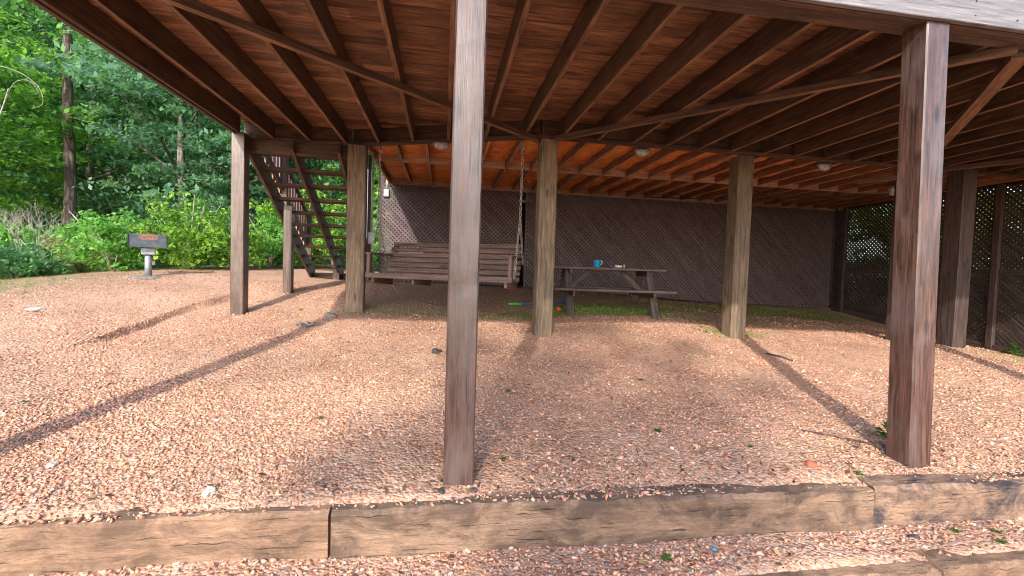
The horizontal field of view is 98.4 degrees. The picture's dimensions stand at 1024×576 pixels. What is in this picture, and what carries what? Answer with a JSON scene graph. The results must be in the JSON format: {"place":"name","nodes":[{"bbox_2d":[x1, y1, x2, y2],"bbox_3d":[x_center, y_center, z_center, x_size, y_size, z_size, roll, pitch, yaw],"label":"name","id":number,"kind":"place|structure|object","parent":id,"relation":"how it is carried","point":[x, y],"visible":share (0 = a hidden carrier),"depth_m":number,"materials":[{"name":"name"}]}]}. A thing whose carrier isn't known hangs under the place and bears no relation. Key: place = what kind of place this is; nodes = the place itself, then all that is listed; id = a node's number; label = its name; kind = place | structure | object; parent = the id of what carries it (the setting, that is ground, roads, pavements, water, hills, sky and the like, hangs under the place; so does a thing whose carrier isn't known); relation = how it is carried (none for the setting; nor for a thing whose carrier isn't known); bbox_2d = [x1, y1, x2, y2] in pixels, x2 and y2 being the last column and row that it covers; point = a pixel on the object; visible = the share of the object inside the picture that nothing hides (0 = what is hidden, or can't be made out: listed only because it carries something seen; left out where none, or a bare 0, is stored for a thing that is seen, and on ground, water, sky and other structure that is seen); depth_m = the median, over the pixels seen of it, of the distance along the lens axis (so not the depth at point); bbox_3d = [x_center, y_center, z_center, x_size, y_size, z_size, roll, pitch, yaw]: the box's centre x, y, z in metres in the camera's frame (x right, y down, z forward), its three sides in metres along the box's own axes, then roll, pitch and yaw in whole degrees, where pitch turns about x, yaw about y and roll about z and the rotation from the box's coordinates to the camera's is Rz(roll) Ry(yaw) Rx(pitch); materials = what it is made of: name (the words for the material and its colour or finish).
{"place":"outdoors","nodes":[
{"label":"outdoors","id":0,"kind":"place"},
{"bbox_2d":[0,23,390,271],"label":"hill","id":1,"kind":"structure","parent":0,"point":[112,182],"depth_m":38.81,"materials":[{"name":"green plant"}]},
{"bbox_2d":[0,268,1022,497],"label":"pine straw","id":2,"kind":"object","parent":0,"point":[262,481],"visible":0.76,"depth_m":4.45,"materials":[{"name":"brown plant"}]},
{"bbox_2d":[0,266,1023,575],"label":"ground","id":3,"kind":"structure","parent":0,"point":[634,352],"depth_m":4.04,"materials":[{"name":"beige gravel"}]},
{"bbox_2d":[0,42,42,118],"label":"dead sapling","id":4,"kind":"object","parent":3,"relation":"on","point":[6,96],"visible":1,"depth_m":9.00,"materials":[{"name":"brown wood"}]},
{"bbox_2d":[0,216,50,279],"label":"green shrub","id":5,"kind":"object","parent":3,"relation":"on","point":[4,231],"visible":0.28,"depth_m":10.43,"materials":[{"name":"green plant"}]},
{"bbox_2d":[24,307,43,310],"bbox_3d":[-6.338,0.283,5.873,0.198,0.046,0.291,1,2,-27],"label":"rock","id":6,"kind":"object","parent":3,"relation":"on","point":[35,309],"visible":1,"depth_m":5.81,"materials":[{"name":"white stone"}]},
{"bbox_2d":[0,199,75,277],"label":"bare shrub","id":7,"kind":"object","parent":3,"relation":"on","point":[18,221],"visible":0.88,"depth_m":9.37,"materials":[{"name":"beige plant"}]},
{"bbox_2d":[0,240,76,278],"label":"dark bush","id":8,"kind":"object","parent":3,"relation":"on","point":[24,257],"visible":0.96,"depth_m":9.15,"materials":[{"name":"green plant"}]},
{"bbox_2d":[0,19,84,188],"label":"maple tree","id":9,"kind":"object","parent":3,"relation":"on","point":[18,101],"visible":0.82,"depth_m":12.72,"materials":[{"name":"green plant"}]},
{"bbox_2d":[45,460,57,467],"bbox_3d":[-2.788,1.070,2.686,0.049,0.033,0.075,1,2,-15],"label":"rock","id":10,"kind":"object","parent":3,"relation":"on","point":[52,464],"visible":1,"depth_m":2.67,"materials":[{"name":"white stone"}]},
{"bbox_2d":[0,0,107,222],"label":"forest tree","id":11,"kind":"object","parent":3,"relation":"on","point":[42,16],"visible":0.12,"depth_m":17.87,"materials":[{"name":"green plant"}]},
{"bbox_2d":[0,7,127,224],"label":"maple tree","id":12,"kind":"object","parent":3,"relation":"on","point":[44,123],"visible":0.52,"depth_m":13.86,"materials":[{"name":"green plant"}]},
{"bbox_2d":[56,18,76,272],"bbox_3d":[-13.988,-8.426,13.374,7.287,17.370,7.392,2,2,-2],"label":"pine tree","id":13,"kind":"object","parent":3,"relation":"on","point":[70,181],"visible":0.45,"depth_m":13.67,"materials":[{"name":"brown plant"}]},
{"bbox_2d":[19,219,144,273],"bbox_3d":[-11.843,-1.096,12.577,2.811,1.732,3.305,2,2,-9],"label":"green shrub","id":14,"kind":"object","parent":3,"relation":"on","point":[52,233],"visible":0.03,"depth_m":12.23,"materials":[{"name":"green plant"}]},
{"bbox_2d":[36,233,132,272],"bbox_3d":[-9.997,-0.881,10.278,1.966,1.211,1.618,3,2,32],"label":"feathery bush","id":15,"kind":"object","parent":3,"relation":"on","point":[81,267],"visible":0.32,"depth_m":9.99,"materials":[{"name":"green plant"}]},
{"bbox_2d":[50,208,173,270],"bbox_3d":[-8.530,-0.990,9.293,2.012,1.382,1.732,2,2,14],"label":"leafy shrub","id":16,"kind":"object","parent":3,"relation":"on","point":[113,233],"visible":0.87,"depth_m":8.98,"materials":[{"name":"green plant"}]},
{"bbox_2d":[0,0,224,269],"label":"forest tree","id":17,"kind":"object","parent":3,"relation":"on","point":[89,200],"visible":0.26,"depth_m":16.79,"materials":[{"name":"green plant"}]},
{"bbox_2d":[127,233,168,278],"bbox_3d":[-6.739,-0.553,8.191,0.640,0.892,0.630,0,3,-36],"label":"park grill","id":18,"kind":"object","parent":3,"relation":"on","point":[148,244],"visible":0.95,"depth_m":8.10,"materials":[{"name":"metal"}]},
{"bbox_2d":[14,12,292,260],"bbox_3d":[-11.092,-5.354,15.008,8.543,10.748,8.411,1,2,-13],"label":"forest tree","id":19,"kind":"object","parent":3,"relation":"on","point":[127,83],"visible":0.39,"depth_m":13.95,"materials":[{"name":"green plant"}]},
{"bbox_2d":[19,7,307,237],"bbox_3d":[-14.466,-7.328,19.692,11.330,15.325,10.616,0,3,-36],"label":"forest tree","id":20,"kind":"object","parent":3,"relation":"on","point":[112,122],"visible":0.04,"depth_m":17.93,"materials":[{"name":"green plant"}]},
{"bbox_2d":[0,504,331,575],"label":"landscape timber","id":21,"kind":"object","parent":3,"relation":"on","point":[36,548],"visible":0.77,"depth_m":2.30,"materials":[{"name":"beige wood"}]},
{"bbox_2d":[134,83,221,265],"bbox_3d":[-12.179,-5.356,17.574,5.679,10.907,5.263,1,2,-21],"label":"slender tree","id":22,"kind":"object","parent":3,"relation":"on","point":[151,109],"visible":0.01,"depth_m":16.71,"materials":[{"name":"green plant"}]},
{"bbox_2d":[125,209,230,266],"bbox_3d":[-8.920,-1.400,12.572,3.238,1.744,3.006,2,2,-9],"label":"green shrub","id":23,"kind":"object","parent":3,"relation":"on","point":[201,230],"visible":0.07,"depth_m":11.86,"materials":[{"name":"green plant"}]},
{"bbox_2d":[128,189,259,268],"bbox_3d":[-7.011,-1.241,9.726,2.429,1.784,2.233,2,2,-9],"label":"lime shrub","id":24,"kind":"object","parent":3,"relation":"on","point":[191,257],"visible":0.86,"depth_m":9.47,"materials":[{"name":"green plant"}]},
{"bbox_2d":[160,86,230,265],"bbox_3d":[-10.771,-5.615,17.371,5.590,11.340,5.403,2,2,9],"label":"slender tree","id":25,"kind":"object","parent":3,"relation":"on","point":[209,136],"depth_m":16.72,"materials":[{"name":"green plant"}]},
{"bbox_2d":[0,1,392,271],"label":"forest","id":26,"kind":"object","parent":3,"relation":"on","point":[139,266],"visible":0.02,"depth_m":23.76,"materials":[{"name":"green plant"}]},
{"bbox_2d":[201,486,216,497],"bbox_3d":[-1.723,1.159,2.511,0.070,0.044,0.088,2,2,10],"label":"rock","id":27,"kind":"object","parent":3,"relation":"on","point":[209,491],"visible":0.99,"depth_m":2.50,"materials":[{"name":"white stone"}]},
{"bbox_2d":[194,226,271,268],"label":"lime shrub","id":28,"kind":"object","parent":3,"relation":"on","point":[253,248],"visible":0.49,"depth_m":10.03,"materials":[{"name":"green plant"}]},
{"bbox_2d":[132,85,334,265],"bbox_3d":[-9.001,-5.332,15.726,7.852,10.473,7.118,1,2,-12],"label":"forest tree","id":29,"kind":"object","parent":3,"relation":"on","point":[225,133],"visible":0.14,"depth_m":14.77,"materials":[{"name":"green plant"}]},
{"bbox_2d":[227,210,315,266],"bbox_3d":[-6.206,-1.327,11.620,2.008,1.675,2.211,2,2,17],"label":"green shrub","id":30,"kind":"object","parent":3,"relation":"on","point":[276,246],"visible":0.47,"depth_m":11.40,"materials":[{"name":"green plant"}]},
{"bbox_2d":[249,188,345,267],"bbox_3d":[-6.013,-1.730,12.586,2.809,2.428,2.634,2,2,-9],"label":"green shrub","id":31,"kind":"object","parent":3,"relation":"on","point":[322,251],"visible":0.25,"depth_m":12.18,"materials":[{"name":"green plant"}]},
{"bbox_2d":[295,321,318,326],"bbox_3d":[-2.765,0.472,5.972,0.144,0.073,0.333,3,2,25],"label":"rag","id":32,"kind":"object","parent":3,"relation":"on","point":[300,324],"visible":1,"depth_m":5.94,"materials":[{"name":"grey fabric"}]},
{"bbox_2d":[247,132,374,293],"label":"staircase","id":33,"kind":"structure","parent":3,"relation":"on","point":[290,207],"depth_m":7.74,"materials":[{"name":"brown wood"}]},
{"bbox_2d":[323,312,336,317],"bbox_3d":[-2.654,0.404,6.454,0.254,0.097,0.158,4,3,39],"label":"rock","id":34,"kind":"object","parent":3,"relation":"on","point":[329,315],"visible":0.94,"depth_m":6.39,"materials":[{"name":"grey stone"}]},
{"bbox_2d":[270,152,393,264],"bbox_3d":[-6.969,-5.383,17.674,8.071,10.364,7.268,0,3,-43],"label":"forest tree","id":35,"kind":"object","parent":3,"relation":"on","point":[334,195],"visible":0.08,"depth_m":16.65,"materials":[{"name":"green plant"}]},
{"bbox_2d":[319,217,390,269],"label":"green shrub","id":36,"kind":"object","parent":3,"relation":"on","point":[375,249],"visible":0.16,"depth_m":13.30,"materials":[{"name":"green plant"}]},
{"bbox_2d":[320,151,393,269],"bbox_3d":[-4.859,-4.461,16.742,6.324,8.408,6.172,2,2,-7],"label":"forest tree","id":37,"kind":"object","parent":3,"relation":"on","point":[375,188],"visible":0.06,"depth_m":15.44,"materials":[{"name":"green plant"}]},
{"bbox_2d":[431,348,441,353],"bbox_3d":[-0.899,0.753,5.266,0.126,0.059,0.172,2,2,-9],"label":"rock","id":38,"kind":"object","parent":3,"relation":"on","point":[435,350],"visible":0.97,"depth_m":5.22,"materials":[{"name":"stone"}]},
{"bbox_2d":[469,487,477,492],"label":"rock","id":39,"kind":"object","parent":3,"relation":"on","point":[473,489],"visible":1,"depth_m":2.67,"materials":[{"name":"stone"}]},
{"bbox_2d":[0,269,1023,362],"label":"grass","id":40,"kind":"structure","parent":3,"relation":"on","point":[627,311],"depth_m":7.67,"materials":[{"name":"green plant"}]},
{"bbox_2d":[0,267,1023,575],"bbox_3d":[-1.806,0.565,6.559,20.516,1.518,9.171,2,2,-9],"label":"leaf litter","id":41,"kind":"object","parent":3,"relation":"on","point":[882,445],"visible":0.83,"depth_m":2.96,"materials":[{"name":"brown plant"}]},
{"bbox_2d":[29,0,1023,484],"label":"deck","id":42,"kind":"structure","parent":3,"relation":"on","point":[917,104],"depth_m":4.46,"materials":[{"name":"brown wood"}]},
{"bbox_2d":[366,178,371,279],"bbox_3d":[-3.273,-1.401,10.069,0.138,2.550,0.138,2,2,-9],"label":"downspout","id":43,"kind":"object","parent":42,"relation":"attached to","point":[367,206],"depth_m":10.01,"materials":[{"name":"blue paint"}]},
{"bbox_2d":[366,152,374,264],"bbox_3d":[-2.222,-1.164,6.976,0.122,1.950,0.120,2,2,-9],"label":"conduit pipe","id":44,"kind":"object","parent":42,"relation":"attached to","point":[370,236],"visible":0.75,"depth_m":6.97,"materials":[{"name":"grey metal"}]},
{"bbox_2d":[433,141,449,150],"bbox_3d":[-1.032,-2.106,6.462,0.250,0.194,0.150,2,2,-9],"label":"bulkhead lamp","id":45,"kind":"object","parent":42,"relation":"attached to","point":[441,145],"visible":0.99,"depth_m":6.42,"materials":[{"name":"glass"}]},
{"bbox_2d":[365,140,523,289],"bbox_3d":[-0.949,-1.069,6.541,2.277,2.125,0.789,2,2,14],"label":"porch swing","id":46,"kind":"object","parent":42,"relation":"hanging from","point":[511,281],"visible":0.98,"depth_m":6.67,"materials":[{"name":"brown wood"}]},
{"bbox_2d":[634,147,650,156],"bbox_3d":[1.909,-2.011,6.475,0.250,0.194,0.150,2,2,-9],"label":"bulkhead lamp","id":47,"kind":"object","parent":42,"relation":"attached to","point":[641,151],"visible":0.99,"depth_m":6.43,"materials":[{"name":"glass"}]},
{"bbox_2d":[650,189,945,199],"bbox_3d":[5.710,-1.904,9.159,5.460,0.128,0.026,3,2,20],"label":"cable","id":48,"kind":"object","parent":42,"relation":"hanging from","point":[779,198],"visible":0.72,"depth_m":9.16,"materials":[{"name":"black rubber"}]},
{"bbox_2d":[816,161,831,171],"bbox_3d":[4.919,-1.932,6.965,0.250,0.194,0.150,2,2,-9],"label":"bulkhead lamp","id":49,"kind":"object","parent":42,"relation":"attached to","point":[823,166],"visible":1,"depth_m":6.92,"materials":[{"name":"glass"}]},
{"bbox_2d":[886,185,894,195],"bbox_3d":[7.155,-1.827,8.323,0.120,0.180,0.120,2,2,-9],"label":"lamp holder","id":50,"kind":"object","parent":42,"relation":"attached to","point":[891,190],"visible":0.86,"depth_m":8.29,"materials":[{"name":"white glass"}]},
{"bbox_2d":[508,302,565,304],"bbox_3d":[0.462,0.276,7.805,1.071,0.063,0.043,1,2,-14],"label":"toy stick","id":51,"kind":"object","parent":3,"relation":"on","point":[532,303],"visible":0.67,"depth_m":7.74,"materials":[{"name":"green plastic"}]},
{"bbox_2d":[330,482,873,558],"bbox_3d":[0.686,1.418,2.744,3.416,0.334,0.179,2,2,-8],"label":"landscape timber","id":52,"kind":"object","parent":3,"relation":"on","point":[388,529],"visible":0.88,"depth_m":2.64,"materials":[{"name":"brown wood"}]},
{"bbox_2d":[379,175,837,308],"bbox_3d":[2.717,-0.952,10.566,11.380,2.698,0.096,2,2,-9],"label":"lattice fence","id":53,"kind":"object","parent":3,"relation":"on","point":[610,244],"visible":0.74,"depth_m":10.61,"materials":[{"name":"brown wood"}]},
{"bbox_2d":[384,181,388,196],"bbox_3d":[-2.723,-2.172,9.592,0.110,0.380,0.067,2,2,-9],"label":"junction box","id":54,"kind":"object","parent":53,"relation":"attached to","point":[386,192],"visible":0.95,"depth_m":9.57,"materials":[{"name":"white paint"}]},
{"bbox_2d":[553,266,676,319],"bbox_3d":[1.662,0.067,7.906,1.970,0.852,1.668,2,2,0],"label":"picnic table","id":55,"kind":"object","parent":3,"relation":"on","point":[567,287],"visible":0.81,"depth_m":7.53,"materials":[{"name":"brown wood"}]},
{"bbox_2d":[594,260,602,266],"bbox_3d":[1.490,-0.423,7.691,0.146,0.127,0.118,3,2,32],"label":"mug","id":56,"kind":"object","parent":55,"relation":"on","point":[597,263],"visible":0.84,"depth_m":7.66,"materials":[{"name":"blue ceramic"}]},
{"bbox_2d":[392,185,841,307],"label":"house","id":57,"kind":"structure","parent":3,"relation":"on","point":[520,282],"depth_m":11.22,"materials":[{"name":"brown wood"}]},
{"bbox_2d":[661,553,672,560],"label":"weed","id":58,"kind":"object","parent":3,"relation":"on","point":[665,555],"visible":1,"depth_m":2.54,"materials":[{"name":"green plant"}]},
{"bbox_2d":[766,353,793,360],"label":"twig","id":59,"kind":"object","parent":3,"relation":"on","point":[779,356],"visible":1,"depth_m":5.85,"materials":[{"name":"wood"}]},
{"bbox_2d":[778,545,787,551],"bbox_3d":[1.621,1.560,2.646,0.056,0.018,0.063,1,2,-16],"label":"rock","id":60,"kind":"object","parent":3,"relation":"on","point":[780,547],"visible":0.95,"depth_m":2.64,"materials":[{"name":"grey stone"}]},
{"bbox_2d":[661,557,941,575],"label":"landscape timber","id":61,"kind":"object","parent":3,"relation":"on","point":[913,567],"visible":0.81,"depth_m":2.51,"materials":[{"name":"beige wood"}]},
{"bbox_2d":[800,460,818,467],"bbox_3d":[2.128,1.256,3.158,0.087,0.046,0.091,2,2,-6],"label":"rock","id":62,"kind":"object","parent":3,"relation":"on","point":[810,463],"visible":0.99,"depth_m":3.14,"materials":[{"name":"orange stone"}]},
{"bbox_2d":[800,429,872,443],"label":"twig","id":63,"kind":"object","parent":3,"relation":"on","point":[835,436],"visible":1,"depth_m":3.64,"materials":[{"name":"brown wood"}]},
{"bbox_2d":[873,421,886,437],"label":"weed","id":64,"kind":"object","parent":3,"relation":"on","point":[883,432],"visible":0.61,"depth_m":3.69,"materials":[{"name":"green plant"}]},
{"bbox_2d":[907,534,919,539],"bbox_3d":[2.575,1.597,2.831,0.084,0.024,0.057,1,2,-26],"label":"rock","id":65,"kind":"object","parent":3,"relation":"on","point":[913,536],"visible":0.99,"depth_m":2.83,"materials":[{"name":"stone"}]},
{"bbox_2d":[830,182,1023,356],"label":"lattice fence","id":66,"kind":"object","parent":3,"relation":"on","point":[877,253],"visible":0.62,"depth_m":8.29,"materials":[{"name":"brown wood"}]},
{"bbox_2d":[848,185,1022,274],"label":"forest tree","id":67,"kind":"object","parent":3,"relation":"on","point":[942,223],"visible":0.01,"depth_m":17.43,"materials":[{"name":"green plant"}]},
{"bbox_2d":[856,472,1023,528],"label":"landscape timber","id":68,"kind":"object","parent":3,"relation":"on","point":[912,500],"visible":0.92,"depth_m":3.01,"materials":[{"name":"brown wood"}]},
{"bbox_2d":[878,259,1021,320],"bbox_3d":[10.384,0.075,10.599,2.828,1.801,2.717,2,2,-9],"label":"evergreen shrub","id":69,"kind":"object","parent":3,"relation":"on","point":[937,290],"visible":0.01,"depth_m":10.74,"materials":[{"name":"green plant"}]},
{"bbox_2d":[951,526,962,532],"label":"weed","id":70,"kind":"object","parent":3,"relation":"on","point":[954,529],"visible":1,"depth_m":2.89,"materials":[{"name":"green plant"}]},
{"bbox_2d":[913,549,1023,575],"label":"landscape timber","id":71,"kind":"object","parent":3,"relation":"on","point":[1010,563],"visible":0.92,"depth_m":2.60,"materials":[{"name":"beige wood"}]},
{"bbox_2d":[942,188,1023,289],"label":"forest tree","id":72,"kind":"object","parent":3,"relation":"on","point":[1007,230],"visible":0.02,"depth_m":13.27,"materials":[{"name":"green plant"}]},
{"bbox_2d":[970,263,1023,342],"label":"evergreen shrub","id":73,"kind":"object","parent":3,"relation":"on","point":[1002,301],"visible":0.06,"depth_m":8.90,"materials":[{"name":"green plant"}]},
{"bbox_2d":[995,537,1009,543],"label":"weed","id":74,"kind":"object","parent":3,"relation":"on","point":[1001,541],"visible":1,"depth_m":2.77,"materials":[{"name":"green plant"}]},
{"bbox_2d":[1006,342,1021,354],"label":"weed","id":75,"kind":"object","parent":3,"relation":"on","point":[1012,351],"visible":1,"depth_m":7.58,"materials":[{"name":"green plant"}]},
{"bbox_2d":[847,189,1020,268],"label":"sky","id":76,"kind":"structure","parent":0,"point":[1010,189],"materials":[{"name":"white"}]}
]}

